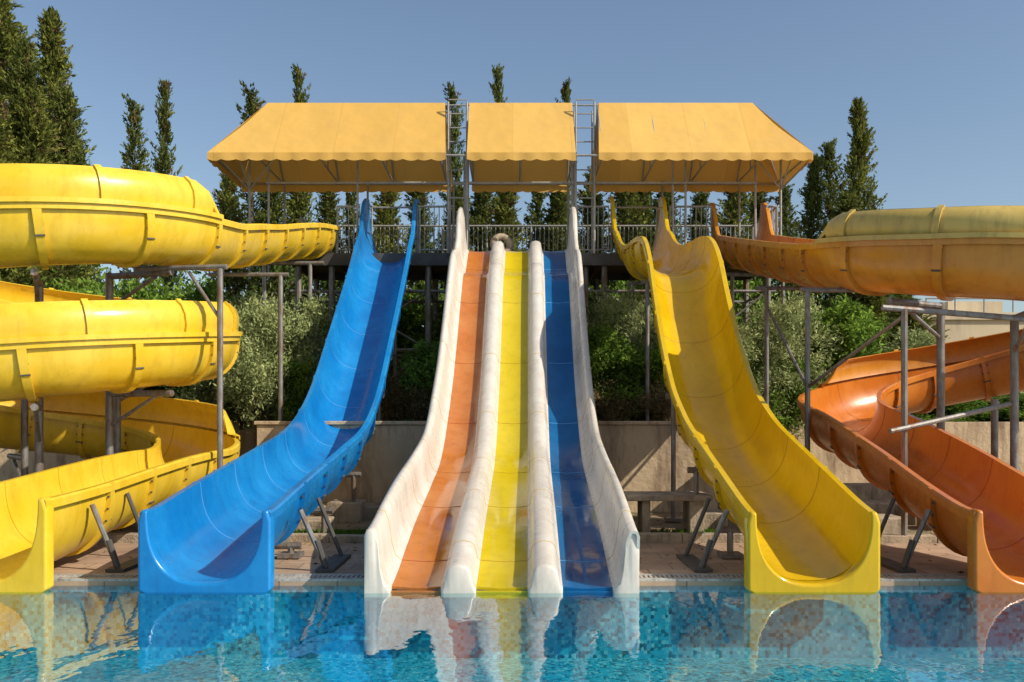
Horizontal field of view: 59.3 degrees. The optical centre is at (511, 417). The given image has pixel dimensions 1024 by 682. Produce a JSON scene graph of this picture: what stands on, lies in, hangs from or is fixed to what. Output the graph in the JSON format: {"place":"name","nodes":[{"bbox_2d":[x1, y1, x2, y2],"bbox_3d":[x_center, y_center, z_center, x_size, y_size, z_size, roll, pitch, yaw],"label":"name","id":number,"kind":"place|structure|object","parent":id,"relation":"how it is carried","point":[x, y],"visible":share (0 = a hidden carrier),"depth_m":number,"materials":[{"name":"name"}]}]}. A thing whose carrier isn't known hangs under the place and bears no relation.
{"place":"outdoors","nodes":[
{"label":"outdoors","id":0,"kind":"place"},
{"bbox_2d":[293,526,714,533],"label":"grass","id":1,"kind":"structure","parent":0,"point":[363,531],"depth_m":12.79,"materials":[{"name":"green plant"}]},
{"bbox_2d":[0,586,1023,654],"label":"water","id":2,"kind":"structure","parent":0,"point":[60,613],"depth_m":8.20,"materials":[{"name":"blue liquid"}]},
{"bbox_2d":[110,483,916,533],"bbox_3d":[0.950,1.480,15.000,15.099,0.500,4.000,0,0,0],"label":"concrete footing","id":3,"kind":"object","parent":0,"point":[874,498],"visible":0.18,"depth_m":14.60,"materials":[{"name":"grey concrete"}]},
{"bbox_2d":[7,0,1023,326],"label":"sky","id":4,"kind":"structure","parent":0,"point":[941,82],"materials":[{"name":"blue"}]},
{"bbox_2d":[108,420,933,533],"bbox_3d":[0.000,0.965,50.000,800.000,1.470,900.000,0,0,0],"label":"ground","id":5,"kind":"structure","parent":0,"point":[654,522],"depth_m":14.19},
{"bbox_2d":[0,0,49,282],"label":"cypress tree","id":6,"kind":"object","parent":5,"relation":"on","point":[9,31],"visible":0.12,"depth_m":23.71,"materials":[{"name":"green plant"}]},
{"bbox_2d":[0,81,54,286],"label":"cypress tree","id":7,"kind":"object","parent":5,"relation":"on","point":[7,154],"visible":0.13,"depth_m":21.49,"materials":[{"name":"green plant"}]},
{"bbox_2d":[0,33,77,283],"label":"cypress tree","id":8,"kind":"object","parent":5,"relation":"on","point":[24,67],"visible":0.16,"depth_m":22.82,"materials":[{"name":"green plant"}]},
{"bbox_2d":[0,85,99,290],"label":"cypress tree","id":9,"kind":"object","parent":5,"relation":"on","point":[37,131],"visible":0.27,"depth_m":22.28,"materials":[{"name":"green plant"}]},
{"bbox_2d":[34,6,96,287],"bbox_3d":[-13.023,-5.565,25.189,3.345,11.595,4.192,0,0,-9],"label":"cypress tree","id":10,"kind":"object","parent":5,"relation":"on","point":[55,57],"visible":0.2,"depth_m":24.76,"materials":[{"name":"green plant"}]},
{"bbox_2d":[16,276,118,295],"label":"shrub","id":11,"kind":"object","parent":5,"relation":"on","point":[93,288],"depth_m":21.06,"materials":[{"name":"green plant"}]},
{"bbox_2d":[46,81,108,290],"bbox_3d":[-11.824,-4.387,24.051,2.770,9.237,2.669,0,0,3],"label":"cypress tree","id":12,"kind":"object","parent":5,"relation":"on","point":[68,113],"visible":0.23,"depth_m":23.89,"materials":[{"name":"green plant"}]},
{"bbox_2d":[74,137,111,291],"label":"cypress tree","id":13,"kind":"object","parent":5,"relation":"on","point":[86,145],"visible":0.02,"depth_m":26.99,"materials":[{"name":"green plant"}]},
{"bbox_2d":[41,264,165,389],"bbox_3d":[-9.524,-1.530,21.155,3.525,4.129,4.273,0,0,36],"label":"shrub","id":14,"kind":"object","parent":5,"relation":"on","point":[78,290],"visible":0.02,"depth_m":20.19,"materials":[{"name":"green plant"}]},
{"bbox_2d":[118,93,159,291],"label":"cypress tree","id":15,"kind":"object","parent":5,"relation":"on","point":[135,118],"visible":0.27,"depth_m":29.86,"materials":[{"name":"green plant"}]},
{"bbox_2d":[99,278,179,397],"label":"shrub","id":16,"kind":"object","parent":5,"relation":"on","point":[127,290],"visible":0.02,"depth_m":19.64,"materials":[{"name":"green plant"}]},
{"bbox_2d":[143,78,187,296],"bbox_3d":[-12.321,-5.940,32.024,1.724,12.343,2.172,0,0,-20],"label":"cypress tree","id":17,"kind":"object","parent":5,"relation":"on","point":[163,161],"visible":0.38,"depth_m":31.77,"materials":[{"name":"green plant"}]},
{"bbox_2d":[122,271,236,421],"bbox_3d":[-7.387,-1.363,20.926,4.169,4.179,3.143,0,0,40],"label":"shrub","id":18,"kind":"object","parent":5,"relation":"on","point":[210,290],"visible":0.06,"depth_m":20.30,"materials":[{"name":"green plant"}]},
{"bbox_2d":[183,173,259,414],"bbox_3d":[-9.174,-3.969,28.814,2.737,8.401,3.430,0,0,36],"label":"cypress tree","id":19,"kind":"object","parent":5,"relation":"on","point":[227,202],"visible":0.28,"depth_m":28.85,"materials":[{"name":"green plant"}]},
{"bbox_2d":[160,287,322,429],"bbox_3d":[-5.780,-1.114,19.239,3.407,3.350,2.295,0,0,-14],"label":"olive bush","id":20,"kind":"object","parent":5,"relation":"on","point":[198,391],"visible":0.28,"depth_m":18.87,"materials":[{"name":"green plant"}]},
{"bbox_2d":[225,79,275,301],"bbox_3d":[-8.578,-5.446,30.145,3.467,11.355,3.170,0,0,20],"label":"cypress tree","id":21,"kind":"object","parent":5,"relation":"on","point":[253,106],"visible":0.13,"depth_m":29.78,"materials":[{"name":"green plant"}]},
{"bbox_2d":[203,285,334,446],"bbox_3d":[-5.134,-1.144,18.875,2.479,3.502,3.254,0,0,26],"label":"olive bush","id":22,"kind":"object","parent":5,"relation":"on","point":[250,382],"visible":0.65,"depth_m":18.45,"materials":[{"name":"green plant"}]},
{"bbox_2d":[242,191,304,325],"bbox_3d":[-7.380,-3.983,27.913,2.966,8.427,3.078,0,0,28],"label":"cypress tree","id":23,"kind":"object","parent":5,"relation":"on","point":[276,205],"visible":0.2,"depth_m":27.84,"materials":[{"name":"green plant"}]},
{"bbox_2d":[249,283,328,414],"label":"olive bush","id":24,"kind":"object","parent":5,"relation":"on","point":[272,295],"visible":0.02,"depth_m":24.77,"materials":[{"name":"green plant"}]},
{"bbox_2d":[266,191,321,312],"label":"cypress tree","id":25,"kind":"object","parent":5,"relation":"on","point":[297,206],"visible":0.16,"depth_m":29.87,"materials":[{"name":"green plant"}]},
{"bbox_2d":[269,349,318,420],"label":"shrub","id":26,"kind":"object","parent":5,"relation":"on","point":[292,407],"visible":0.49,"depth_m":18.55,"materials":[{"name":"green plant"}]},
{"bbox_2d":[258,293,336,417],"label":"olive bush","id":27,"kind":"object","parent":5,"relation":"on","point":[305,314],"visible":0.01,"depth_m":24.53,"materials":[{"name":"green plant"}]},
{"bbox_2d":[288,63,320,295],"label":"cypress tree","id":28,"kind":"object","parent":5,"relation":"on","point":[298,97],"visible":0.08,"depth_m":33.88,"materials":[{"name":"green plant"}]},
{"bbox_2d":[303,191,347,302],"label":"cypress tree","id":29,"kind":"object","parent":5,"relation":"on","point":[327,204],"visible":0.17,"depth_m":27.67,"materials":[{"name":"green plant"}]},
{"bbox_2d":[338,191,359,286],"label":"cypress tree","id":30,"kind":"object","parent":5,"relation":"on","point":[350,198],"visible":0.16,"depth_m":29.98,"materials":[{"name":"green plant"}]},
{"bbox_2d":[312,281,431,420],"bbox_3d":[-3.852,-1.809,24.958,3.525,4.785,4.273,0,0,-16],"label":"shrub","id":31,"kind":"object","parent":5,"relation":"on","point":[402,329],"visible":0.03,"depth_m":24.22,"materials":[{"name":"green plant"}]},
{"bbox_2d":[370,191,424,327],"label":"cypress tree","id":32,"kind":"object","parent":5,"relation":"on","point":[385,216],"visible":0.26,"depth_m":26.87,"materials":[{"name":"green plant"}]},
{"bbox_2d":[376,354,431,420],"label":"dry shrub","id":33,"kind":"object","parent":5,"relation":"on","point":[389,395],"visible":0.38,"depth_m":18.36,"materials":[{"name":"green plant"}]},
{"bbox_2d":[384,378,433,420],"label":"dry shrub","id":34,"kind":"object","parent":5,"relation":"on","point":[424,404],"visible":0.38,"depth_m":17.76,"materials":[{"name":"brown plant"}]},
{"bbox_2d":[383,289,444,419],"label":"shrub","id":35,"kind":"object","parent":5,"relation":"on","point":[418,322],"visible":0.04,"depth_m":23.74,"materials":[{"name":"green plant"}]},
{"bbox_2d":[395,337,439,420],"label":"shrub","id":36,"kind":"object","parent":5,"relation":"on","point":[426,368],"visible":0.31,"depth_m":17.88,"materials":[{"name":"green plant"}]},
{"bbox_2d":[396,191,445,326],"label":"cypress tree","id":37,"kind":"object","parent":5,"relation":"on","point":[421,197],"visible":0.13,"depth_m":28.87,"materials":[{"name":"green plant"}]},
{"bbox_2d":[397,280,444,372],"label":"shrub","id":38,"kind":"object","parent":5,"relation":"on","point":[440,310],"depth_m":24.36,"materials":[{"name":"green plant"}]},
{"bbox_2d":[431,185,476,299],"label":"cypress tree","id":39,"kind":"object","parent":5,"relation":"on","point":[458,193],"visible":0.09,"depth_m":26.87,"materials":[{"name":"green plant"}]},
{"bbox_2d":[437,81,474,284],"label":"cypress tree","id":40,"kind":"object","parent":5,"relation":"on","point":[455,132],"visible":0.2,"depth_m":30.89,"materials":[{"name":"green plant"}]},
{"bbox_2d":[469,191,497,251],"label":"cypress tree","id":41,"kind":"object","parent":5,"relation":"on","point":[481,201],"visible":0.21,"depth_m":28.78,"materials":[{"name":"green plant"}]},
{"bbox_2d":[254,421,726,511],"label":"concrete wall","id":42,"kind":"structure","parent":5,"relation":"on","point":[638,454],"depth_m":16.20,"materials":[{"name":"beige concrete"}]},
{"bbox_2d":[488,63,514,246],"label":"cypress tree","id":43,"kind":"object","parent":5,"relation":"on","point":[497,75],"visible":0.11,"depth_m":32.95,"materials":[{"name":"green plant"}]},
{"bbox_2d":[364,207,639,592],"bbox_3d":[0.008,-1.545,14.971,2.726,6.686,12.273,0,0,1],"label":"multi lane water slide","id":44,"kind":"object","parent":5,"relation":"on","point":[506,479],"visible":1,"depth_m":13.59,"materials":[{"name":"plastic"}]},
{"bbox_2d":[483,191,532,251],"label":"cypress tree","id":45,"kind":"object","parent":5,"relation":"on","point":[502,213],"visible":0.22,"depth_m":26.90,"materials":[{"name":"green plant"}]},
{"bbox_2d":[111,208,905,421],"bbox_3d":[-2.789,-2.507,27.141,29.702,7.334,4.290,0,0,0],"label":"hedge","id":46,"kind":"object","parent":5,"relation":"on","point":[279,268],"visible":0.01,"depth_m":26.62,"materials":[{"name":"green plant"}]},
{"bbox_2d":[54,543,966,577],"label":"pool deck","id":47,"kind":"structure","parent":5,"relation":"on","point":[654,560],"depth_m":10.61,"materials":[{"name":"beige tile"}]},
{"bbox_2d":[0,163,339,591],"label":"yellow spiral water slide","id":48,"kind":"object","parent":47,"relation":"on","point":[77,370],"visible":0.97,"depth_m":12.55,"materials":[{"name":"plastic"}]},
{"bbox_2d":[138,198,419,591],"bbox_3d":[-2.831,-1.772,15.507,1.782,7.063,13.174,0,0,0],"label":"blue water slide","id":49,"kind":"object","parent":47,"relation":"on","point":[231,526],"visible":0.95,"depth_m":12.41,"materials":[{"name":"plastic"}]},
{"bbox_2d":[54,574,966,585],"bbox_3d":[0.000,1.699,9.432,32.000,0.072,0.335,0,0,0],"label":"drain grate","id":50,"kind":"object","parent":47,"relation":"on","point":[711,580],"visible":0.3,"depth_m":9.27,"materials":[{"name":"white plastic"}]},
{"bbox_2d":[85,515,964,573],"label":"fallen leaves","id":51,"kind":"object","parent":47,"relation":"on","point":[960,572],"visible":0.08,"depth_m":11.24,"materials":[{"name":"brown plant"}]},
{"bbox_2d":[608,197,879,591],"bbox_3d":[2.822,-1.789,15.481,1.685,7.099,13.123,0,0,0],"label":"yellow water slide","id":52,"kind":"object","parent":47,"relation":"on","point":[800,515],"visible":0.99,"depth_m":12.45,"materials":[{"name":"plastic"}]},
{"bbox_2d":[708,202,1023,591],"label":"orange spiral water slide","id":53,"kind":"object","parent":47,"relation":"on","point":[956,494],"visible":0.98,"depth_m":12.72,"materials":[{"name":"plastic"}]},
{"bbox_2d":[0,607,1023,681],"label":"swimming pool","id":54,"kind":"structure","parent":5,"relation":"in","point":[505,648],"depth_m":9.29,"materials":[{"name":"tile"}]},
{"bbox_2d":[0,422,1023,482],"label":"concrete wall","id":55,"kind":"structure","parent":5,"relation":"on","point":[977,434],"depth_m":19.56,"materials":[{"name":"beige concrete"}]},
{"bbox_2d":[217,99,807,379],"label":"slide tower","id":56,"kind":"structure","parent":5,"relation":"on","point":[597,267],"depth_m":21.40,"materials":[{"name":"grey metal"}]},
{"bbox_2d":[207,103,452,192],"bbox_3d":[-4.196,-6.633,21.600,5.398,1.794,2.630,0,0,0],"label":"shade canopy","id":57,"kind":"object","parent":56,"relation":"attached to","point":[299,141],"visible":0.91,"depth_m":21.10,"materials":[{"name":"fabric"}]},
{"bbox_2d":[490,233,512,250],"bbox_3d":[-0.250,-4.130,21.450,0.560,0.560,0.160,0,-10,-11],"label":"swim ring","id":58,"kind":"object","parent":56,"relation":"on","point":[507,239],"visible":0.6,"depth_m":21.41,"materials":[{"name":"plastic"}]},
{"bbox_2d":[467,103,575,192],"bbox_3d":[0.217,-6.633,21.600,2.474,1.794,2.630,0,0,0],"label":"shade canopy","id":59,"kind":"object","parent":56,"relation":"attached to","point":[538,139],"visible":0.91,"depth_m":21.12,"materials":[{"name":"fabric"}]},
{"bbox_2d":[589,103,812,192],"bbox_3d":[4.388,-6.633,21.600,4.855,1.794,2.630,0,0,0],"label":"shade canopy","id":60,"kind":"object","parent":56,"relation":"attached to","point":[723,143],"visible":0.89,"depth_m":21.10,"materials":[{"name":"fabric"}]},
{"bbox_2d":[98,532,940,542],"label":"kerb","id":61,"kind":"structure","parent":5,"relation":"on","point":[662,537],"depth_m":12.11,"materials":[{"name":"concrete"}]},
{"bbox_2d":[516,191,549,250],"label":"cypress tree","id":62,"kind":"object","parent":5,"relation":"on","point":[537,200],"visible":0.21,"depth_m":29.81,"materials":[{"name":"green plant"}]},
{"bbox_2d":[533,190,578,250],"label":"cypress tree","id":63,"kind":"object","parent":5,"relation":"on","point":[556,211],"visible":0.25,"depth_m":27.80,"materials":[{"name":"green plant"}]},
{"bbox_2d":[554,77,581,242],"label":"cypress tree","id":64,"kind":"object","parent":5,"relation":"on","point":[565,91],"visible":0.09,"depth_m":33.00,"materials":[{"name":"green plant"}]},
{"bbox_2d":[577,166,616,294],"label":"cypress tree","id":65,"kind":"object","parent":5,"relation":"on","point":[587,193],"visible":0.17,"depth_m":28.82,"materials":[{"name":"green plant"}]},
{"bbox_2d":[588,282,615,326],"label":"shrub","id":66,"kind":"object","parent":5,"relation":"on","point":[592,295],"visible":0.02,"depth_m":23.49,"materials":[{"name":"green plant"}]},
{"bbox_2d":[587,321,642,420],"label":"shrub","id":67,"kind":"object","parent":5,"relation":"on","point":[599,341],"visible":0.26,"depth_m":18.12,"materials":[{"name":"green plant"}]},
{"bbox_2d":[588,191,649,318],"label":"cypress tree","id":68,"kind":"object","parent":5,"relation":"on","point":[628,199],"visible":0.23,"depth_m":27.80,"materials":[{"name":"green plant"}]},
{"bbox_2d":[586,284,657,395],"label":"olive bush","id":69,"kind":"object","parent":5,"relation":"on","point":[611,312],"visible":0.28,"depth_m":19.44,"materials":[{"name":"green plant"}]},
{"bbox_2d":[594,380,653,420],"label":"dry shrub","id":70,"kind":"object","parent":5,"relation":"on","point":[609,414],"visible":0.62,"depth_m":17.29,"materials":[{"name":"brown plant"}]},
{"bbox_2d":[593,335,666,420],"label":"shrub","id":71,"kind":"object","parent":5,"relation":"on","point":[636,374],"visible":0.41,"depth_m":17.86,"materials":[{"name":"green plant"}]},
{"bbox_2d":[607,280,653,339],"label":"shrub","id":72,"kind":"object","parent":5,"relation":"on","point":[619,283],"depth_m":24.75,"materials":[{"name":"green plant"}]},
{"bbox_2d":[634,191,655,280],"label":"cypress tree","id":73,"kind":"object","parent":5,"relation":"on","point":[644,197],"visible":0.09,"depth_m":29.73,"materials":[{"name":"green plant"}]},
{"bbox_2d":[630,378,670,420],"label":"dry shrub","id":74,"kind":"object","parent":5,"relation":"on","point":[661,406],"visible":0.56,"depth_m":17.28,"materials":[{"name":"brown plant"}]},
{"bbox_2d":[636,334,668,393],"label":"olive bush","id":75,"kind":"object","parent":5,"relation":"on","point":[653,343],"visible":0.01,"depth_m":18.97,"materials":[{"name":"green plant"}]},
{"bbox_2d":[645,191,688,246],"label":"cypress tree","id":76,"kind":"object","parent":5,"relation":"on","point":[667,196],"visible":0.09,"depth_m":26.90,"materials":[{"name":"green plant"}]},
{"bbox_2d":[623,491,712,531],"bbox_3d":[2.214,1.395,12.975,1.208,0.610,0.750,0,0,0],"label":"concrete bench","id":77,"kind":"object","parent":5,"relation":"on","point":[693,505],"visible":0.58,"depth_m":12.70,"materials":[{"name":"grey concrete"}]},
{"bbox_2d":[681,191,709,242],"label":"cypress tree","id":78,"kind":"object","parent":5,"relation":"on","point":[700,198],"visible":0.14,"depth_m":29.71,"materials":[{"name":"green plant"}]},
{"bbox_2d":[639,277,777,340],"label":"shrub","id":79,"kind":"object","parent":5,"relation":"on","point":[738,284],"visible":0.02,"depth_m":24.39,"materials":[{"name":"green plant"}]},
{"bbox_2d":[708,191,763,321],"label":"cypress tree","id":80,"kind":"object","parent":5,"relation":"on","point":[730,208],"visible":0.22,"depth_m":27.80,"materials":[{"name":"green plant"}]},
{"bbox_2d":[741,191,780,324],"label":"cypress tree","id":81,"kind":"object","parent":5,"relation":"on","point":[761,195],"visible":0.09,"depth_m":29.84,"materials":[{"name":"green plant"}]},
{"bbox_2d":[738,320,787,415],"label":"olive bush","id":82,"kind":"object","parent":5,"relation":"on","point":[747,345],"visible":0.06,"depth_m":18.19,"materials":[{"name":"green plant"}]},
{"bbox_2d":[736,293,822,430],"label":"olive bush","id":83,"kind":"object","parent":5,"relation":"on","point":[789,323],"visible":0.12,"depth_m":18.42,"materials":[{"name":"green plant"}]},
{"bbox_2d":[746,348,825,433],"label":"shrub","id":84,"kind":"object","parent":5,"relation":"on","point":[789,402],"visible":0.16,"depth_m":18.59,"materials":[{"name":"green plant"}]},
{"bbox_2d":[762,182,813,307],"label":"cypress tree","id":85,"kind":"object","parent":5,"relation":"on","point":[787,210],"visible":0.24,"depth_m":28.93,"materials":[{"name":"green plant"}]},
{"bbox_2d":[738,290,844,438],"bbox_3d":[6.075,-1.206,19.986,2.430,3.580,3.607,0,0,19],"label":"olive bush","id":86,"kind":"object","parent":5,"relation":"on","point":[801,302],"visible":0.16,"depth_m":19.28,"materials":[{"name":"green plant"}]},
{"bbox_2d":[793,152,832,310],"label":"cypress tree","id":87,"kind":"object","parent":5,"relation":"on","point":[811,194],"visible":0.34,"depth_m":29.75,"materials":[{"name":"green plant"}]},
{"bbox_2d":[757,293,893,421],"bbox_3d":[7.606,-1.081,21.157,3.457,3.441,4.586,0,0,43],"label":"shrub","id":88,"kind":"object","parent":5,"relation":"on","point":[857,329],"visible":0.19,"depth_m":19.70,"materials":[{"name":"green plant"}]},
{"bbox_2d":[808,137,845,313],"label":"cypress tree","id":89,"kind":"object","parent":5,"relation":"on","point":[829,156],"visible":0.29,"depth_m":30.93,"materials":[{"name":"green plant"}]},
{"bbox_2d":[811,188,895,330],"bbox_3d":[10.177,-3.330,27.090,3.693,7.122,3.559,0,0,-15],"label":"cypress tree","id":90,"kind":"object","parent":5,"relation":"on","point":[848,200],"visible":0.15,"depth_m":26.84,"materials":[{"name":"green plant"}]},
{"bbox_2d":[820,97,892,313],"bbox_3d":[11.341,-5.049,29.114,3.239,10.561,2.585,0,0,-14],"label":"cypress tree","id":91,"kind":"object","parent":5,"relation":"on","point":[857,164],"visible":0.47,"depth_m":28.76,"materials":[{"name":"green plant"}]},
{"bbox_2d":[853,293,900,351],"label":"cypress tree","id":92,"kind":"object","parent":5,"relation":"on","point":[877,302],"visible":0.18,"depth_m":25.78,"materials":[{"name":"green plant"}]},
{"bbox_2d":[884,294,913,352],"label":"cypress tree","id":93,"kind":"object","parent":5,"relation":"on","point":[899,295],"visible":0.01,"depth_m":29.80,"materials":[{"name":"green plant"}]},
{"bbox_2d":[864,321,949,416],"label":"olive bush","id":94,"kind":"object","parent":5,"relation":"on","point":[913,338],"visible":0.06,"depth_m":21.39,"materials":[{"name":"green plant"}]},
{"bbox_2d":[877,294,948,351],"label":"shrub","id":95,"kind":"object","parent":5,"relation":"on","point":[896,315],"visible":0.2,"depth_m":23.86,"materials":[{"name":"green plant"}]},
{"bbox_2d":[911,404,990,421],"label":"shrub","id":96,"kind":"object","parent":5,"relation":"on","point":[950,409],"visible":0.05,"depth_m":20.92,"materials":[{"name":"green plant"}]},
{"bbox_2d":[918,399,1022,421],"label":"shrub","id":97,"kind":"object","parent":5,"relation":"on","point":[976,405],"visible":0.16,"depth_m":20.97,"materials":[{"name":"green plant"}]},
{"bbox_2d":[930,320,1023,395],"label":"walls","id":98,"kind":"structure","parent":5,"relation":"on","point":[958,330],"depth_m":31.00,"materials":[{"name":"beige paint"}]},
{"bbox_2d":[919,298,1019,319],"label":"parapet","id":99,"kind":"structure","parent":98,"relation":"on","point":[984,306],"depth_m":33.00,"materials":[{"name":"beige paint"}]},
{"bbox_2d":[959,391,1023,421],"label":"shrub","id":100,"kind":"object","parent":5,"relation":"on","point":[1003,398],"visible":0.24,"depth_m":21.07,"materials":[{"name":"green plant"}]}
]}

